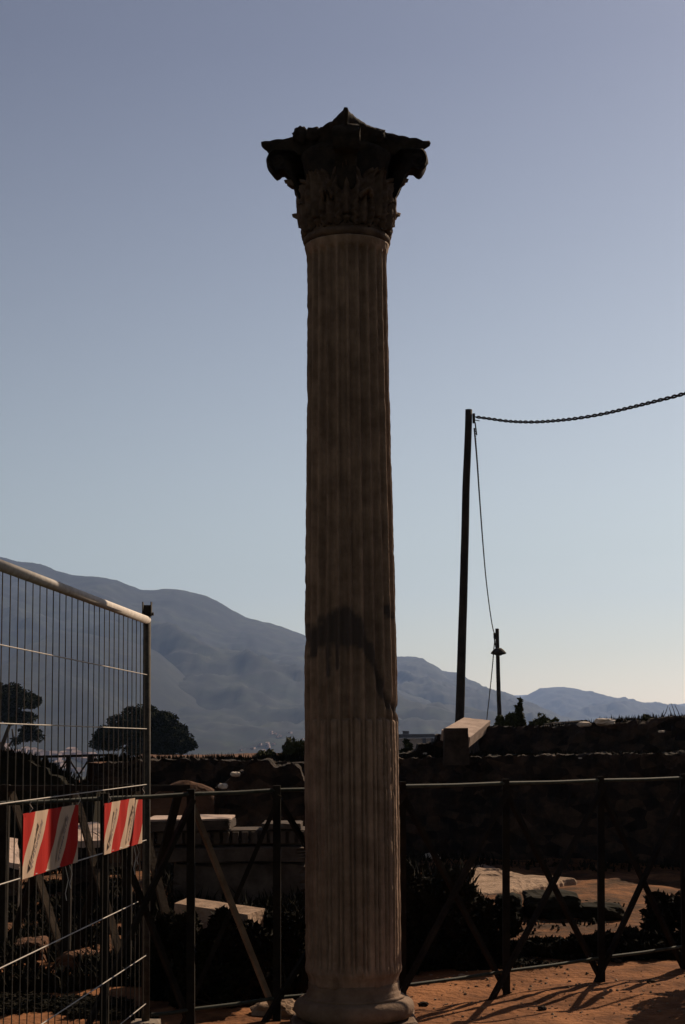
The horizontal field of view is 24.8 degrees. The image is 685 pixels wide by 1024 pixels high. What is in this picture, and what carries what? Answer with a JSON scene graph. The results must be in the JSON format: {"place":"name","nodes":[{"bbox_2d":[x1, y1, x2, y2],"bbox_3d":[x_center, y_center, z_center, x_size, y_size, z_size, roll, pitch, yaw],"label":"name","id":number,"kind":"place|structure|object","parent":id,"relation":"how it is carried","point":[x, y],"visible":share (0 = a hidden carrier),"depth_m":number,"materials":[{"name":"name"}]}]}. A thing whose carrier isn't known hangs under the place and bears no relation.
{"place":"outdoors","nodes":[
{"label":"outdoors","id":0,"kind":"place"},
{"bbox_2d":[0,630,280,776],"bbox_3d":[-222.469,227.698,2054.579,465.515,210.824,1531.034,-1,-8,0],"label":"foothill","id":1,"kind":"structure","parent":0,"point":[167,692],"depth_m":2085.26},
{"bbox_2d":[27,747,36,754],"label":"house","id":2,"kind":"structure","parent":1,"relation":"on","point":[33,749],"depth_m":1436.30,"materials":[{"name":"tile"}]},
{"bbox_2d":[35,750,43,755],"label":"house","id":3,"kind":"structure","parent":1,"relation":"on","point":[40,752],"depth_m":1420.00,"materials":[{"name":"tile"}]},
{"bbox_2d":[45,751,56,754],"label":"house","id":4,"kind":"structure","parent":1,"relation":"on","point":[47,752],"depth_m":1427.45,"materials":[{"name":"tile"}]},
{"bbox_2d":[52,753,61,759],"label":"house","id":5,"kind":"structure","parent":1,"relation":"on","point":[56,754],"depth_m":1413.20,"materials":[{"name":"tile"}]},
{"bbox_2d":[54,760,65,768],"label":"house","id":6,"kind":"structure","parent":1,"relation":"on","point":[61,762],"depth_m":1365.89,"materials":[{"name":"tile"}]},
{"bbox_2d":[60,751,69,758],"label":"house","id":7,"kind":"structure","parent":1,"relation":"on","point":[67,752],"depth_m":1430.41,"materials":[{"name":"tile"}]},
{"bbox_2d":[66,747,75,751],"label":"house","id":8,"kind":"structure","parent":1,"relation":"on","point":[72,748],"depth_m":1452.32,"materials":[{"name":"tile"}]},
{"bbox_2d":[71,750,81,759],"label":"house","id":9,"kind":"structure","parent":1,"relation":"on","point":[73,752],"depth_m":1441.41,"materials":[{"name":"tile"}]},
{"bbox_2d":[71,768,84,771],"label":"house","id":10,"kind":"structure","parent":1,"relation":"on","point":[78,769],"depth_m":1340.64,"materials":[{"name":"tile"}]},
{"bbox_2d":[85,753,277,783],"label":"terrace","id":11,"kind":"structure","parent":0,"point":[90,766],"depth_m":30.10,"materials":[{"name":"brown stone"}]},
{"bbox_2d":[255,748,276,756],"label":"shrub","id":12,"kind":"object","parent":11,"relation":"on","point":[269,751],"visible":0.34,"depth_m":28.14,"materials":[{"name":"green plant"}]},
{"bbox_2d":[277,736,304,757],"bbox_3d":[-0.826,4.237,27.671,0.582,0.535,0.721,4,-10,-28],"label":"shrub","id":13,"kind":"object","parent":11,"relation":"on","point":[293,747],"visible":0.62,"depth_m":27.57,"materials":[{"name":"green plant"}]},
{"bbox_2d":[0,557,505,754],"bbox_3d":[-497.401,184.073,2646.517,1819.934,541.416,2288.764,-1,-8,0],"label":"mountain","id":14,"kind":"structure","parent":0,"point":[243,682],"depth_m":2678.51,"materials":[{"name":"grey stone"}]},
{"bbox_2d":[0,777,684,1023],"bbox_3d":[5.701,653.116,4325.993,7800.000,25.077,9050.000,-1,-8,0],"label":"ground","id":15,"kind":"structure","parent":0,"point":[621,885],"depth_m":10.87,"materials":[{"name":"brown soil"}]},
{"bbox_2d":[8,838,20,907],"bbox_3d":[-3.692,4.054,17.408,0.190,0.711,2.732,1,-9,-12],"label":"rubble block","id":16,"kind":"object","parent":15,"relation":"on","point":[17,866],"depth_m":16.23,"materials":[{"name":"stone"}]},
{"bbox_2d":[0,682,43,751],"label":"pine tree","id":17,"kind":"object","parent":15,"relation":"on","point":[12,704],"visible":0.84,"depth_m":118.10,"materials":[{"name":"green plant"}]},
{"bbox_2d":[13,936,48,960],"bbox_3d":[-2.577,3.638,12.931,0.311,0.231,0.496,-1,-8,0],"label":"boulder","id":18,"kind":"object","parent":15,"relation":"on","point":[38,941],"visible":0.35,"depth_m":12.81,"materials":[{"name":"stone"}]},
{"bbox_2d":[0,756,105,861],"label":"mound","id":19,"kind":"object","parent":15,"relation":"on","point":[11,771],"visible":0.23,"depth_m":23.05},
{"bbox_2d":[0,559,153,1023],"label":"fence panel","id":20,"kind":"object","parent":15,"relation":"on","point":[18,572],"visible":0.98,"depth_m":8.25,"materials":[{"name":"metal"}]},
{"bbox_2d":[22,792,80,900],"bbox_3d":[-1.372,1.605,7.404,0.038,0.509,0.984,-1,-8,5],"label":"warning board","id":21,"kind":"object","parent":20,"relation":"attached to","point":[50,839],"visible":1,"depth_m":7.39,"materials":[{"name":"plastic"}]},
{"bbox_2d":[103,787,144,872],"bbox_3d":[-1.245,1.840,8.935,0.038,0.497,0.999,-1,-8,4],"label":"warning board","id":22,"kind":"object","parent":20,"relation":"attached to","point":[122,823],"visible":0.95,"depth_m":8.93,"materials":[{"name":"plastic"}]},
{"bbox_2d":[56,949,98,968],"bbox_3d":[-2.090,3.557,12.325,0.365,0.191,0.409,-1,-8,0],"label":"boulder","id":23,"kind":"object","parent":15,"relation":"on","point":[65,959],"visible":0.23,"depth_m":12.18,"materials":[{"name":"grey stone"}]},
{"bbox_2d":[72,822,99,895],"bbox_3d":[-3.035,4.144,18.549,0.387,0.835,1.706,1,-9,-9],"label":"rubble block","id":24,"kind":"object","parent":15,"relation":"on","point":[83,877],"depth_m":17.79,"materials":[{"name":"stone"}]},
{"bbox_2d":[0,784,189,963],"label":"timber fence","id":25,"kind":"object","parent":15,"relation":"on","point":[159,893],"visible":0.57,"depth_m":12.39,"materials":[{"name":"brown wood"}]},
{"bbox_2d":[88,704,198,755],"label":"pine tree","id":26,"kind":"object","parent":15,"relation":"on","point":[170,733],"visible":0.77,"depth_m":92.96,"materials":[{"name":"green plant"}]},
{"bbox_2d":[131,1019,160,1023],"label":"fence foot","id":27,"kind":"object","parent":15,"relation":"on","point":[151,1021],"visible":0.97,"depth_m":9.42},
{"bbox_2d":[110,780,213,863],"bbox_3d":[-2.294,4.612,22.976,3.000,1.313,1.600,-1,-8,0],"label":"earth heap","id":28,"kind":"object","parent":15,"relation":"on","point":[162,806],"visible":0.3,"depth_m":22.71,"materials":[{"name":"brown soil"}]},
{"bbox_2d":[93,757,304,802],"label":"ruined wall","id":29,"kind":"structure","parent":15,"relation":"on","point":[213,773],"depth_m":25.66,"materials":[{"name":"brown stone"}]},
{"bbox_2d":[174,898,264,1004],"bbox_3d":[-0.885,3.110,11.046,0.333,0.630,1.334,5,-10,-35],"label":"stone block","id":30,"kind":"object","parent":15,"relation":"on","point":[203,908],"depth_m":10.93,"materials":[{"name":"stone"}]},
{"bbox_2d":[163,905,281,1008],"bbox_3d":[-0.801,2.987,10.421,0.800,0.697,0.654,-1,-8,0],"label":"bush","id":31,"kind":"object","parent":15,"relation":"on","point":[231,975],"visible":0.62,"depth_m":10.24,"materials":[{"name":"green plant"}]},
{"bbox_2d":[150,814,305,904],"bbox_3d":[-1.228,3.813,16.973,1.760,0.994,1.026,-1,-8,0],"label":"entablature fragment","id":32,"kind":"object","parent":15,"relation":"on","point":[233,847],"visible":0.51,"depth_m":16.54,"materials":[{"name":"grey stone"}]},
{"bbox_2d":[214,758,304,826],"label":"broken wall","id":33,"kind":"structure","parent":15,"relation":"on","point":[250,810],"depth_m":20.68,"materials":[{"name":"brown stone"}]},
{"bbox_2d":[218,783,227,788],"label":"white stone","id":34,"kind":"object","parent":33,"relation":"on","point":[223,785],"visible":1,"depth_m":20.34,"materials":[{"name":"white stone"}]},
{"bbox_2d":[230,772,239,776],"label":"white stone","id":35,"kind":"object","parent":33,"relation":"on","point":[235,774],"visible":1,"depth_m":20.52,"materials":[{"name":"white stone"}]},
{"bbox_2d":[249,999,294,1018],"bbox_3d":[-0.420,3.180,9.913,0.347,0.172,0.253,-1,-8,0],"label":"stone","id":36,"kind":"object","parent":15,"relation":"on","point":[262,1008],"visible":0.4,"depth_m":9.83,"materials":[{"name":"stone"}]},
{"bbox_2d":[0,712,683,1020],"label":"weeds","id":37,"kind":"object","parent":15,"relation":"on","point":[297,900],"visible":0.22,"depth_m":14.09,"materials":[{"name":"green plant"}]},
{"bbox_2d":[0,774,684,1023],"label":"timber fence","id":38,"kind":"object","parent":15,"relation":"on","point":[191,816],"visible":0.84,"depth_m":10.28,"materials":[{"name":"brown wood"}]},
{"bbox_2d":[261,107,430,1023],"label":"marble column","id":39,"kind":"structure","parent":15,"relation":"on","point":[345,173],"depth_m":9.84,"materials":[{"name":"beige stone"}]},
{"bbox_2d":[399,731,434,749],"bbox_3d":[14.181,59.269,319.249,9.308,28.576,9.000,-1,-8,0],"label":"flat roofed building","id":40,"kind":"structure","parent":15,"relation":"on","point":[414,739],"depth_m":316.89,"materials":[{"name":"concrete"}]},
{"bbox_2d":[417,1001,428,1006],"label":"stone","id":41,"kind":"object","parent":15,"relation":"on","point":[423,1004],"visible":1,"depth_m":10.27,"materials":[{"name":"grey stone"}]},
{"bbox_2d":[406,860,480,974],"bbox_3d":[0.709,3.121,11.968,0.677,0.877,0.587,-1,-8,0],"label":"bush","id":42,"kind":"object","parent":15,"relation":"on","point":[426,898],"visible":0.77,"depth_m":11.81,"materials":[{"name":"green plant"}]},
{"bbox_2d":[455,409,479,721],"bbox_3d":[2.128,1.911,27.008,0.642,7.522,0.170,-1,-8,0],"label":"utility pole","id":43,"kind":"object","parent":15,"relation":"on","point":[462,630],"visible":0.76,"depth_m":27.08,"materials":[{"name":"brown wood"}]},
{"bbox_2d":[473,428,494,634],"bbox_3d":[3.642,1.305,39.684,0.151,2.006,25.064,-1,-8,6],"label":"power cable","id":44,"kind":"object","parent":43,"relation":"attached to","point":[481,520],"visible":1,"depth_m":35.34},
{"bbox_2d":[475,392,684,423],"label":"power cable","id":45,"kind":"object","parent":43,"relation":"attached to","point":[592,415],"visible":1,"depth_m":23.36,"materials":[{"name":"black rubber"}]},
{"bbox_2d":[463,893,524,965],"bbox_3d":[1.145,3.252,12.052,0.549,0.598,0.435,-1,-8,0],"label":"bush","id":46,"kind":"object","parent":15,"relation":"on","point":[486,916],"visible":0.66,"depth_m":11.94,"materials":[{"name":"green plant"}]},
{"bbox_2d":[491,628,505,715],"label":"utility pole","id":47,"kind":"object","parent":15,"relation":"on","point":[497,651],"visible":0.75,"depth_m":51.71,"materials":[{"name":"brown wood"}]},
{"bbox_2d":[486,634,495,719],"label":"power cable","id":48,"kind":"object","parent":47,"relation":"attached to","point":[491,680],"visible":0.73,"depth_m":59.16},
{"bbox_2d":[494,892,523,918],"bbox_3d":[1.674,3.972,15.719,0.282,0.293,0.582,-1,-8,0],"label":"boulder","id":49,"kind":"object","parent":15,"relation":"on","point":[517,898],"visible":0.32,"depth_m":15.52,"materials":[{"name":"grey stone"}]},
{"bbox_2d":[399,750,684,866],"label":"ruined wall","id":50,"kind":"structure","parent":15,"relation":"on","point":[455,819],"depth_m":22.53,"materials":[{"name":"brown stone"}]},
{"bbox_2d":[399,739,413,752],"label":"shrub","id":51,"kind":"object","parent":50,"relation":"on","point":[408,745],"visible":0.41,"depth_m":25.17,"materials":[{"name":"green plant"}]},
{"bbox_2d":[399,734,442,758],"bbox_3d":[1.274,3.817,24.603,0.789,0.635,0.649,-1,-8,0],"label":"rubble","id":52,"kind":"object","parent":50,"relation":"on","point":[436,744],"visible":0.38,"depth_m":24.33,"materials":[{"name":"stone"}]},
{"bbox_2d":[443,728,469,764],"bbox_3d":[1.692,3.502,23.288,0.382,0.546,0.354,-1,-8,0],"label":"marble stump","id":53,"kind":"object","parent":50,"relation":"on","point":[455,746],"visible":1,"depth_m":23.12,"materials":[{"name":"stone"}]},
{"bbox_2d":[440,717,489,746],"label":"marble slab","id":54,"kind":"structure","parent":53,"relation":"on","point":[477,728],"depth_m":24.21,"materials":[{"name":"stone"}]},
{"bbox_2d":[469,715,684,754],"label":"rubble bank","id":55,"kind":"structure","parent":50,"relation":"on","point":[633,734],"depth_m":23.39,"materials":[{"name":"brown stone"}]},
{"bbox_2d":[494,696,526,726],"bbox_3d":[3.087,3.722,28.743,0.656,0.678,0.430,-1,-8,0],"label":"shrub","id":56,"kind":"object","parent":55,"relation":"on","point":[516,717],"visible":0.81,"depth_m":28.68,"materials":[{"name":"green plant"}]},
{"bbox_2d":[528,712,558,725],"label":"shrub","id":57,"kind":"object","parent":55,"relation":"on","point":[541,720],"visible":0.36,"depth_m":27.68,"materials":[{"name":"green plant"}]},
{"bbox_2d":[577,721,590,726],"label":"white stone","id":58,"kind":"object","parent":55,"relation":"on","point":[583,724],"visible":1,"depth_m":22.72,"materials":[{"name":"white stone"}]},
{"bbox_2d":[594,718,615,725],"bbox_3d":[3.872,3.096,22.991,0.320,0.116,0.265,-1,-8,0],"label":"white stone","id":59,"kind":"object","parent":55,"relation":"on","point":[602,722],"visible":1,"depth_m":22.89,"materials":[{"name":"white stone"}]},
{"bbox_2d":[640,714,652,720],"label":"shrub","id":60,"kind":"object","parent":55,"relation":"on","point":[644,718],"visible":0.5,"depth_m":23.24,"materials":[{"name":"green plant"}]},
{"bbox_2d":[660,703,679,717],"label":"dry stalks","id":61,"kind":"object","parent":55,"relation":"on","point":[670,711],"visible":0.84,"depth_m":23.01,"materials":[{"name":"beige plant"}]},
{"bbox_2d":[538,1006,546,1010],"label":"stone","id":62,"kind":"object","parent":15,"relation":"on","point":[541,1008],"visible":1,"depth_m":10.07,"materials":[{"name":"grey stone"}]},
{"bbox_2d":[522,889,582,919],"bbox_3d":[2.105,3.977,15.766,0.597,0.306,0.694,-1,-8,0],"label":"boulder","id":63,"kind":"object","parent":15,"relation":"on","point":[552,909],"visible":0.79,"depth_m":15.50,"materials":[{"name":"grey stone"}]},
{"bbox_2d":[514,932,590,959],"bbox_3d":[1.685,3.508,12.525,0.733,0.236,0.584,-1,-8,0],"label":"bush","id":64,"kind":"object","parent":15,"relation":"on","point":[539,946],"visible":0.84,"depth_m":12.37,"materials":[{"name":"green plant"}]},
{"bbox_2d":[578,901,624,921],"bbox_3d":[2.564,3.998,15.601,0.517,0.202,0.502,-1,-8,0],"label":"boulder","id":65,"kind":"object","parent":15,"relation":"on","point":[614,911],"visible":0.69,"depth_m":15.42,"materials":[{"name":"grey stone"}]},
{"bbox_2d":[583,923,671,960],"bbox_3d":[2.254,3.473,12.536,0.751,0.285,0.593,-1,-8,0],"label":"bush","id":66,"kind":"object","parent":15,"relation":"on","point":[650,939],"visible":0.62,"depth_m":12.36,"materials":[{"name":"green plant"}]},
{"bbox_2d":[639,888,680,945],"bbox_3d":[2.934,3.418,13.041,0.900,0.552,0.731,-1,-8,0],"label":"bush","id":67,"kind":"object","parent":15,"relation":"on","point":[669,907],"visible":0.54,"depth_m":13.01,"materials":[{"name":"green plant"}]},
{"bbox_2d":[0,0,684,703],"label":"sky","id":68,"kind":"structure","parent":0,"point":[154,311],"materials":[{"name":"blue"}]},
{"bbox_2d":[397,656,575,724],"bbox_3d":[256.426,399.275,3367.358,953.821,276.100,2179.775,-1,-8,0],"label":"mountain","id":69,"kind":"structure","parent":0,"point":[422,678],"depth_m":3432.89,"materials":[{"name":"stone"}]},
{"bbox_2d":[465,864,576,895],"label":"stone block","id":70,"kind":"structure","parent":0,"point":[489,881],"depth_m":18.78,"materials":[{"name":"stone"}]},
{"bbox_2d":[411,968,684,1020],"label":"gravel","id":71,"kind":"structure","parent":0,"point":[625,989],"depth_m":10.60,"materials":[{"name":"gravel"}]},
{"bbox_2d":[514,695,684,705],"bbox_3d":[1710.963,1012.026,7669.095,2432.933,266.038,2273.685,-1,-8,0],"label":"hill","id":72,"kind":"structure","parent":0,"point":[525,695],"depth_m":8116.28,"materials":[{"name":"grey"}]},
{"bbox_2d":[521,687,684,721],"bbox_3d":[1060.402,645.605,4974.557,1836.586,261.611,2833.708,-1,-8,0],"label":"hill","id":73,"kind":"structure","parent":0,"point":[575,704],"depth_m":5425.56,"materials":[{"name":"stone"}]},
{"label":"bank","id":74,"kind":"structure","parent":0,"visible":0},
{"bbox_2d":[36,754,110,781],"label":"timber fence","id":75,"kind":"object","parent":74,"relation":"on","point":[67,762],"visible":0.28,"depth_m":43.44,"materials":[{"name":"brown wood"}]}
]}

